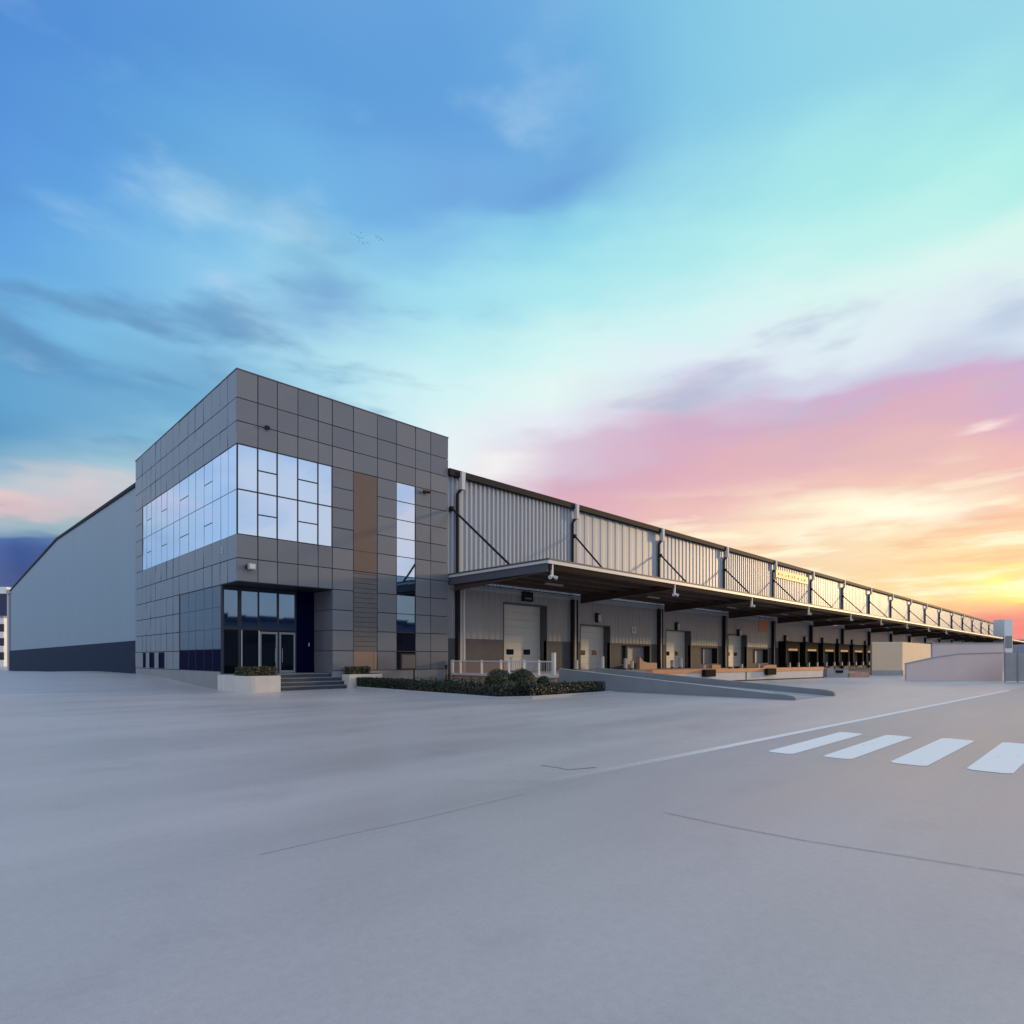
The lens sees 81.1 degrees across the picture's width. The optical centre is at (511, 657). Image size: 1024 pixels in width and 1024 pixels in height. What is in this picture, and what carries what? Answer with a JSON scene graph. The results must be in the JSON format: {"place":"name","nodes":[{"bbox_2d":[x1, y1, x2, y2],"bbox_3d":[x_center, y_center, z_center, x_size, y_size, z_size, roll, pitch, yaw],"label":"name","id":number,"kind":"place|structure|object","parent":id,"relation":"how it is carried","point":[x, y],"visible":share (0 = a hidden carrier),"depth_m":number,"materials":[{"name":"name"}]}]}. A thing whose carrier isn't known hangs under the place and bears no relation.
{"place":"outdoors","nodes":[
{"label":"outdoors","id":0,"kind":"place"},
{"bbox_2d":[0,688,1023,1023],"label":"road","id":1,"kind":"structure","parent":0,"point":[616,896],"depth_m":4.17,"materials":[{"name":"grey concrete"}]},
{"bbox_2d":[259,794,521,854],"bbox_3d":[-1.037,1.744,6.476,3.353,0.001,0.060,0,0,-45],"label":"pavement joint","id":2,"kind":"object","parent":1,"relation":"on","point":[385,826],"visible":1,"depth_m":6.20,"materials":[{"name":"grey concrete"}]},
{"bbox_2d":[770,732,861,753],"bbox_3d":[6.422,1.741,12.453,4.250,0.001,0.510,0,0,-45],"label":"crosswalk stripe","id":3,"kind":"object","parent":1,"relation":"on","point":[812,743],"visible":1,"depth_m":12.18,"materials":[{"name":"white paint"}]},
{"bbox_2d":[657,690,1010,759],"bbox_3d":[13.100,1.741,19.831,36.641,0.001,0.200,0,0,-42],"label":"road edge line","id":4,"kind":"object","parent":1,"relation":"on","point":[736,744],"visible":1,"depth_m":13.80,"materials":[{"name":"white paint"}]},
{"bbox_2d":[665,812,1023,874],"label":"pavement joint","id":5,"kind":"object","parent":1,"relation":"on","point":[850,847],"visible":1,"depth_m":5.50,"materials":[{"name":"grey concrete"}]},
{"bbox_2d":[824,735,911,758],"bbox_3d":[7.172,1.741,11.907,4.270,0.001,0.520,0,0,-45],"label":"crosswalk stripe","id":6,"kind":"object","parent":1,"relation":"on","point":[861,749],"visible":1,"depth_m":11.64,"materials":[{"name":"white paint"}]},
{"bbox_2d":[890,738,973,765],"bbox_3d":[8.034,1.741,11.311,4.380,0.001,0.580,0,0,-45],"label":"crosswalk stripe","id":7,"kind":"object","parent":1,"relation":"on","point":[932,752],"visible":1,"depth_m":11.02,"materials":[{"name":"white paint"}]},
{"bbox_2d":[967,742,1023,772],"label":"crosswalk stripe","id":8,"kind":"object","parent":1,"relation":"on","point":[1005,757],"visible":1,"depth_m":10.26,"materials":[{"name":"white paint"}]},
{"bbox_2d":[0,666,1023,890],"bbox_3d":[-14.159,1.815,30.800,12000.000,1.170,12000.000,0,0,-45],"label":"ground","id":9,"kind":"structure","parent":0,"point":[101,771],"depth_m":11.83,"materials":[{"name":"concrete"}]},
{"bbox_2d":[0,616,6,665],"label":"distant building","id":10,"kind":"structure","parent":9,"relation":"on","point":[3,640],"depth_m":170.00,"materials":[{"name":"white concrete"}]},
{"bbox_2d":[0,652,3,659],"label":"window","id":11,"kind":"structure","parent":10,"relation":"in","point":[1,653],"depth_m":169.94,"materials":[{"name":"grey glass"}]},
{"bbox_2d":[0,638,3,645],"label":"window","id":12,"kind":"structure","parent":10,"relation":"in","point":[1,639],"depth_m":169.94,"materials":[{"name":"grey glass"}]},
{"bbox_2d":[0,624,3,631],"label":"window","id":13,"kind":"structure","parent":10,"relation":"in","point":[1,625],"depth_m":169.94,"materials":[{"name":"grey glass"}]},
{"bbox_2d":[0,587,10,615],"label":"building","id":14,"kind":"structure","parent":9,"relation":"on","point":[3,603],"depth_m":240.00,"materials":[{"name":"white"}]},
{"bbox_2d":[218,675,280,692],"bbox_3d":[-13.957,1.515,31.696,1.754,1.270,3.992,0,0,-45],"label":"planter","id":15,"kind":"object","parent":9,"relation":"on","point":[251,683],"visible":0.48,"depth_m":30.45,"materials":[{"name":"concrete"}]},
{"bbox_2d":[234,666,277,675],"bbox_3d":[-13.227,0.670,30.964,1.687,0.535,1.717,0,0,-45],"label":"hedge","id":16,"kind":"object","parent":15,"relation":"in","point":[259,670],"visible":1,"depth_m":30.49,"materials":[{"name":"green plant"}]},
{"bbox_2d":[135,367,448,689],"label":"office building","id":17,"kind":"structure","parent":9,"relation":"on","point":[330,521],"depth_m":35.36,"materials":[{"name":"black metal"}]},
{"bbox_2d":[143,652,145,667],"bbox_3d":[-26.722,0.165,43.586,0.066,1.130,0.850,0,0,-45],"label":"small window","id":18,"kind":"structure","parent":17,"relation":"in","point":[144,653],"depth_m":43.72,"materials":[{"name":"blue glass"}]},
{"bbox_2d":[149,652,153,667],"bbox_3d":[-25.331,0.165,42.176,0.066,1.130,1.350,0,0,-45],"label":"small window","id":19,"kind":"structure","parent":17,"relation":"in","point":[151,654],"depth_m":42.38,"materials":[{"name":"blue glass"}]},
{"bbox_2d":[158,652,164,668],"bbox_3d":[-23.660,0.165,40.482,0.066,1.130,1.470,0,0,-45],"label":"small window","id":20,"kind":"structure","parent":17,"relation":"in","point":[161,655],"depth_m":40.62,"materials":[{"name":"blue glass"}]},
{"bbox_2d":[180,585,220,671],"bbox_3d":[-18.359,-1.600,35.127,0.037,4.744,7.288,0,0,-45],"label":"window","id":21,"kind":"structure","parent":17,"relation":"in","point":[200,610],"depth_m":34.78,"materials":[{"name":"blue glass"}]},
{"bbox_2d":[245,563,255,569],"bbox_3d":[-13.556,-4.725,31.064,0.390,0.330,0.430,0,0,-45],"label":"floodlight","id":22,"kind":"object","parent":17,"relation":"attached to","point":[250,566],"visible":1,"depth_m":30.95,"materials":[{"name":"metal"}]},
{"bbox_2d":[260,632,276,670],"bbox_3d":[-13.879,-0.315,34.168,1.010,2.350,0.138,0,0,-45],"label":"entrance door","id":23,"kind":"structure","parent":17,"relation":"in","point":[268,640],"depth_m":34.20,"materials":[{"name":"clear glass"}]},
{"bbox_2d":[279,632,294,672],"bbox_3d":[-13.099,-0.315,34.937,0.940,2.350,0.138,0,0,-45],"label":"entrance door","id":24,"kind":"structure","parent":17,"relation":"in","point":[286,639],"depth_m":34.93,"materials":[{"name":"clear glass"}]},
{"bbox_2d":[278,673,346,690],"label":"entrance steps","id":25,"kind":"structure","parent":9,"relation":"on","point":[306,681],"depth_m":33.40,"materials":[{"name":"concrete"}]},
{"bbox_2d":[342,673,381,687],"bbox_3d":[-8.846,1.485,35.382,2.200,1.130,0.860,0,0,-45],"label":"planter","id":26,"kind":"object","parent":9,"relation":"on","point":[349,680],"visible":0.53,"depth_m":34.60,"materials":[{"name":"concrete"}]},
{"bbox_2d":[343,666,370,673],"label":"hedge","id":27,"kind":"object","parent":26,"relation":"in","point":[358,670],"visible":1,"depth_m":34.88,"materials":[{"name":"green plant"}]},
{"bbox_2d":[6,417,992,679],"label":"warehouse","id":28,"kind":"structure","parent":9,"relation":"on","point":[70,593],"depth_m":56.50,"materials":[{"name":"metal"}]},
{"bbox_2d":[503,602,546,670],"bbox_3d":[0.814,-1.560,46.465,4.840,5.220,0.810,0,0,-45],"label":"sectional door","id":29,"kind":"structure","parent":28,"relation":"in","point":[523,638],"depth_m":47.09,"materials":[{"name":"white metal"}]},
{"bbox_2d":[521,592,532,601],"bbox_3d":[1.188,-4.710,46.142,1.100,0.720,0.235,0,0,-45],"label":"wall lamp","id":30,"kind":"object","parent":28,"relation":"attached to","point":[526,596],"depth_m":46.00,"materials":[{"name":"metal"}]},
{"bbox_2d":[580,624,609,669],"bbox_3d":[7.042,-0.915,52.610,4.280,3.930,0.810,0,0,-45],"label":"sectional door","id":31,"kind":"structure","parent":28,"relation":"in","point":[592,648],"depth_m":53.28,"materials":[{"name":"white metal"}]},
{"bbox_2d":[595,613,600,622],"bbox_3d":[7.532,-3.510,52.356,0.520,0.820,0.300,0,0,-45],"label":"wall lamp","id":32,"kind":"object","parent":28,"relation":"attached to","point":[597,617],"visible":1,"depth_m":52.25,"materials":[{"name":"metal"}]},
{"bbox_2d":[675,622,679,629],"bbox_3d":[17.071,-3.260,61.767,0.520,0.820,0.300,0,0,-45],"label":"wall lamp","id":33,"kind":"object","parent":28,"relation":"attached to","point":[677,625],"visible":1,"depth_m":61.64,"materials":[{"name":"metal"}]},
{"bbox_2d":[666,629,690,667],"bbox_3d":[17.065,-0.915,62.499,5.020,3.930,0.810,0,0,-45],"label":"sectional door","id":34,"kind":"structure","parent":28,"relation":"in","point":[677,646],"depth_m":63.41,"materials":[{"name":"white metal"}]},
{"bbox_2d":[448,506,1023,644],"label":"loading canopy","id":35,"kind":"object","parent":28,"relation":"attached to","point":[589,583],"visible":0.91,"depth_m":49.52,"materials":[{"name":"metal"}]},
{"bbox_2d":[548,564,557,579],"bbox_3d":[2.365,-4.975,34.484,0.735,0.950,0.294,0,0,-45],"label":"spot lamp","id":36,"kind":"object","parent":35,"relation":"attached to","point":[553,576],"visible":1,"depth_m":34.49,"materials":[{"name":"white metal"}]},
{"bbox_2d":[672,584,678,596],"bbox_3d":[12.010,-4.975,44.001,0.735,0.950,0.294,0,0,-45],"label":"spot lamp","id":37,"kind":"object","parent":35,"relation":"attached to","point":[674,592],"visible":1,"depth_m":44.05,"materials":[{"name":"white metal"}]},
{"bbox_2d":[758,620,767,631],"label":"hanging sign","id":38,"kind":"object","parent":35,"relation":"hanging from","point":[762,625],"visible":0.85,"depth_m":69.06,"materials":[{"name":"metal"}]},
{"bbox_2d":[728,634,746,666],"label":"sectional door","id":39,"kind":"structure","parent":28,"relation":"in","point":[737,644],"depth_m":73.20,"materials":[{"name":"white metal"}]},
{"bbox_2d":[737,629,741,635],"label":"wall lamp","id":40,"kind":"object","parent":28,"relation":"attached to","point":[739,632],"visible":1,"depth_m":71.73,"materials":[{"name":"metal"}]},
{"bbox_2d":[779,641,799,666],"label":"dock shelter","id":41,"kind":"object","parent":28,"relation":"attached to","point":[789,653],"visible":0.94,"depth_m":81.15,"materials":[{"name":"black rubber"}]},
{"bbox_2d":[787,651,791,665],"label":"door leaf","id":42,"kind":"structure","parent":41,"relation":"in","point":[789,653],"depth_m":82.80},
{"bbox_2d":[775,569,807,584],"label":"sign board","id":43,"kind":"object","parent":28,"relation":"attached to","point":[790,576],"visible":0.96,"depth_m":83.25,"materials":[{"name":"metal"}]},
{"bbox_2d":[800,642,817,666],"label":"dock shelter","id":44,"kind":"object","parent":28,"relation":"attached to","point":[806,648],"visible":0.81,"depth_m":85.59,"materials":[{"name":"black rubber"}]},
{"bbox_2d":[807,652,809,662],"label":"door leaf","id":45,"kind":"structure","parent":44,"relation":"in","point":[808,653],"depth_m":87.86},
{"bbox_2d":[818,643,834,665],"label":"dock shelter","id":46,"kind":"object","parent":28,"relation":"attached to","point":[826,654],"visible":0.86,"depth_m":91.80,"materials":[{"name":"black rubber"}]},
{"bbox_2d":[824,652,827,664],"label":"door leaf","id":47,"kind":"structure","parent":46,"relation":"in","point":[825,653],"depth_m":93.12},
{"bbox_2d":[835,644,849,665],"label":"dock shelter","id":48,"kind":"object","parent":28,"relation":"attached to","point":[840,649],"visible":0.85,"depth_m":96.12,"materials":[{"name":"black rubber"}]},
{"bbox_2d":[849,644,863,664],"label":"dock shelter","id":49,"kind":"object","parent":28,"relation":"attached to","point":[855,654],"visible":0.78,"depth_m":102.03,"materials":[{"name":"black rubber"}]},
{"bbox_2d":[854,653,856,664],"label":"door leaf","id":50,"kind":"structure","parent":49,"relation":"in","point":[855,654],"depth_m":103.55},
{"bbox_2d":[863,645,869,664],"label":"dock shelter","id":51,"kind":"object","parent":28,"relation":"attached to","point":[866,650],"visible":0.41,"depth_m":105.56,"materials":[{"name":"black rubber"}]},
{"bbox_2d":[450,667,823,682],"bbox_3d":[11.474,1.520,46.602,30.570,1.460,13.990,0,0,-45],"label":"loading dock","id":52,"kind":"object","parent":9,"relation":"on","point":[746,674],"visible":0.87,"depth_m":45.45,"materials":[{"name":"concrete"}]},
{"bbox_2d":[451,653,555,677],"bbox_3d":[-0.822,0.420,37.216,0.160,1.440,9.300,0,0,-45],"label":"railing","id":53,"kind":"object","parent":52,"relation":"attached to","point":[467,667],"visible":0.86,"depth_m":37.75,"materials":[{"name":"white metal"}]},
{"bbox_2d":[509,657,513,671],"bbox_3d":[-0.036,0.500,43.681,0.321,1.100,0.321,0,0,-45],"label":"bollard","id":54,"kind":"object","parent":52,"relation":"on","point":[511,658],"visible":0.6,"depth_m":43.54,"materials":[{"name":"white metal"}]},
{"bbox_2d":[574,660,577,669],"bbox_3d":[5.194,0.600,48.489,0.321,0.900,0.321,0,0,-45],"label":"bollard","id":55,"kind":"object","parent":52,"relation":"on","point":[575,664],"visible":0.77,"depth_m":48.35,"materials":[{"name":"white metal"}]},
{"bbox_2d":[600,656,603,667],"bbox_3d":[7.278,0.450,48.298,0.321,1.200,0.321,0,0,-45],"label":"bollard","id":56,"kind":"object","parent":52,"relation":"on","point":[601,661],"visible":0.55,"depth_m":48.16,"materials":[{"name":"white metal"}]},
{"bbox_2d":[624,658,626,669],"bbox_3d":[10.105,0.525,53.335,0.321,1.050,0.321,0,0,-45],"label":"bollard","id":57,"kind":"object","parent":52,"relation":"on","point":[625,663],"visible":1,"depth_m":53.19,"materials":[{"name":"white metal"}]},
{"bbox_2d":[630,661,633,669],"bbox_3d":[10.817,0.650,54.038,0.321,0.800,0.321,0,0,-45],"label":"bollard","id":58,"kind":"object","parent":52,"relation":"on","point":[631,665],"visible":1,"depth_m":53.92,"materials":[{"name":"white metal"}]},
{"bbox_2d":[670,660,673,668],"bbox_3d":[15.945,0.625,59.519,0.398,0.850,0.398,0,0,-45],"label":"bollard","id":59,"kind":"object","parent":52,"relation":"on","point":[671,664],"visible":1,"depth_m":59.35,"materials":[{"name":"white metal"}]},
{"bbox_2d":[678,657,681,667],"bbox_3d":[16.868,0.500,60.008,0.398,1.100,0.398,0,0,-45],"label":"bollard","id":60,"kind":"object","parent":52,"relation":"on","point":[679,662],"visible":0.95,"depth_m":59.85,"materials":[{"name":"white metal"}]},
{"bbox_2d":[559,667,835,699],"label":"ramp","id":61,"kind":"structure","parent":9,"relation":"on","point":[615,680],"depth_m":29.91,"materials":[{"name":"concrete"}]},
{"bbox_2d":[823,668,847,676],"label":"leveller plinth","id":62,"kind":"structure","parent":9,"relation":"on","point":[829,672],"depth_m":53.85,"materials":[{"name":"concrete"}]},
{"bbox_2d":[848,671,868,676],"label":"leveller plinth","id":63,"kind":"structure","parent":9,"relation":"on","point":[856,674],"depth_m":53.85,"materials":[{"name":"beige concrete"}]},
{"bbox_2d":[870,642,930,674],"bbox_3d":[41.428,0.225,65.792,15.665,3.650,5.118,0,0,-45],"label":"beige enclosure","id":64,"kind":"object","parent":9,"relation":"on","point":[889,658],"visible":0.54,"depth_m":60.11,"materials":[{"name":"metal"}]},
{"bbox_2d":[904,652,1002,680],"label":"boundary wall","id":65,"kind":"structure","parent":9,"relation":"on","point":[975,666],"depth_m":46.62,"materials":[{"name":"concrete"}]},
{"bbox_2d":[921,643,1004,670],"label":"store shed","id":66,"kind":"structure","parent":9,"relation":"on","point":[939,649],"depth_m":78.00,"materials":[{"name":"metal"}]},
{"bbox_2d":[993,619,1012,651],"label":"gate tower","id":67,"kind":"structure","parent":9,"relation":"on","point":[1003,628],"depth_m":170.00,"materials":[{"name":"grey concrete"}]},
{"bbox_2d":[1004,652,1023,681],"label":"yard gate","id":68,"kind":"structure","parent":9,"relation":"on","point":[1013,666],"depth_m":43.81,"materials":[{"name":"metal"}]},
{"bbox_2d":[1013,639,1023,651],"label":"distant building","id":69,"kind":"structure","parent":9,"relation":"on","point":[1018,648],"depth_m":260.00,"materials":[{"name":"grey"}]},
{"bbox_2d":[1017,647,1022,651],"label":"window","id":70,"kind":"structure","parent":69,"relation":"in","point":[1019,649],"depth_m":259.95,"materials":[{"name":"glass"}]},
{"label":"planting bed","id":71,"kind":"structure","parent":9,"relation":"on","visible":0},
{"bbox_2d":[356,677,414,689],"bbox_3d":[-7.032,1.402,33.034,0.792,0.697,5.108,0,0,-45],"label":"hedge","id":72,"kind":"object","parent":71,"relation":"on","point":[391,683],"visible":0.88,"depth_m":32.67,"materials":[{"name":"green plant"}]},
{"bbox_2d":[400,654,415,678],"bbox_3d":[-6.304,0.750,36.437,1.100,2.000,0.108,0,0,-45],"label":"sign post","id":73,"kind":"object","parent":71,"relation":"on","point":[407,661],"visible":0.83,"depth_m":36.38,"materials":[{"name":"metal"}]},
{"bbox_2d":[406,680,472,693],"bbox_3d":[-3.560,1.420,29.000,0.842,0.687,4.504,0,0,-45],"label":"hedge","id":74,"kind":"object","parent":71,"relation":"on","point":[436,686],"visible":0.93,"depth_m":28.63,"materials":[{"name":"green plant"}]},
{"bbox_2d":[461,686,483,695],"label":"hedge","id":75,"kind":"object","parent":71,"relation":"on","point":[477,690],"visible":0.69,"depth_m":26.73,"materials":[{"name":"green plant"}]},
{"bbox_2d":[353,686,612,699],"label":"kerb","id":76,"kind":"structure","parent":71,"relation":"on","point":[495,697],"depth_m":27.45,"materials":[{"name":"concrete"}]},
{"bbox_2d":[403,676,565,688],"bbox_3d":[-2.035,1.390,33.309,6.944,0.749,13.106,0,0,-45],"label":"ground cover","id":77,"kind":"object","parent":71,"relation":"on","point":[478,683],"visible":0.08,"depth_m":36.30,"materials":[{"name":"green plant"}]},
{"bbox_2d":[536,676,551,683],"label":"round shrub","id":78,"kind":"object","parent":77,"relation":"on","point":[543,679],"visible":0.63,"depth_m":29.83,"materials":[{"name":"green plant"}]},
{"bbox_2d":[484,668,513,686],"bbox_3d":[-0.622,1.107,29.285,1.455,1.196,1.391,0,0,-45],"label":"round shrub","id":79,"kind":"object","parent":71,"relation":"on","point":[498,676],"visible":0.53,"depth_m":28.88,"materials":[{"name":"green plant"}]},
{"bbox_2d":[482,684,521,696],"bbox_3d":[-0.440,1.432,26.042,1.397,0.648,1.305,0,0,-45],"label":"hedge","id":80,"kind":"object","parent":71,"relation":"on","point":[503,690],"visible":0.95,"depth_m":25.68,"materials":[{"name":"green plant"}]},
{"bbox_2d":[499,680,516,686],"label":"round shrub","id":81,"kind":"object","parent":71,"relation":"on","point":[508,682],"visible":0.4,"depth_m":27.33,"materials":[{"name":"green plant"}]},
{"bbox_2d":[510,668,535,680],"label":"round shrub","id":82,"kind":"object","parent":71,"relation":"on","point":[518,673],"visible":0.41,"depth_m":29.48,"materials":[{"name":"green plant"}]},
{"bbox_2d":[514,674,535,689],"bbox_3d":[0.645,1.206,28.277,1.119,0.899,1.100,0,0,-45],"label":"round shrub","id":83,"kind":"object","parent":71,"relation":"on","point":[525,679],"visible":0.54,"depth_m":27.98,"materials":[{"name":"green plant"}]},
{"bbox_2d":[519,680,605,695],"bbox_3d":[2.435,1.418,27.940,5.518,0.680,0.889,0,0,-45],"label":"hedge","id":84,"kind":"object","parent":71,"relation":"on","point":[538,689],"visible":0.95,"depth_m":27.36,"materials":[{"name":"green plant"}]},
{"bbox_2d":[0,0,1023,638],"label":"sky","id":85,"kind":"structure","parent":0,"point":[743,275],"materials":[{"name":"blue"}]},
{"bbox_2d":[634,657,656,668],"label":"dock steps","id":86,"kind":"structure","parent":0,"point":[640,663],"depth_m":54.94,"materials":[{"name":"beige concrete"}]},
{"bbox_2d":[709,665,725,668],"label":"dock steps","id":87,"kind":"structure","parent":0,"point":[715,666],"depth_m":65.41,"materials":[{"name":"beige concrete"}]},
{"bbox_2d":[760,665,775,667],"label":"dock steps","id":88,"kind":"structure","parent":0,"point":[768,666],"depth_m":75.13,"materials":[{"name":"beige concrete"}]}
]}

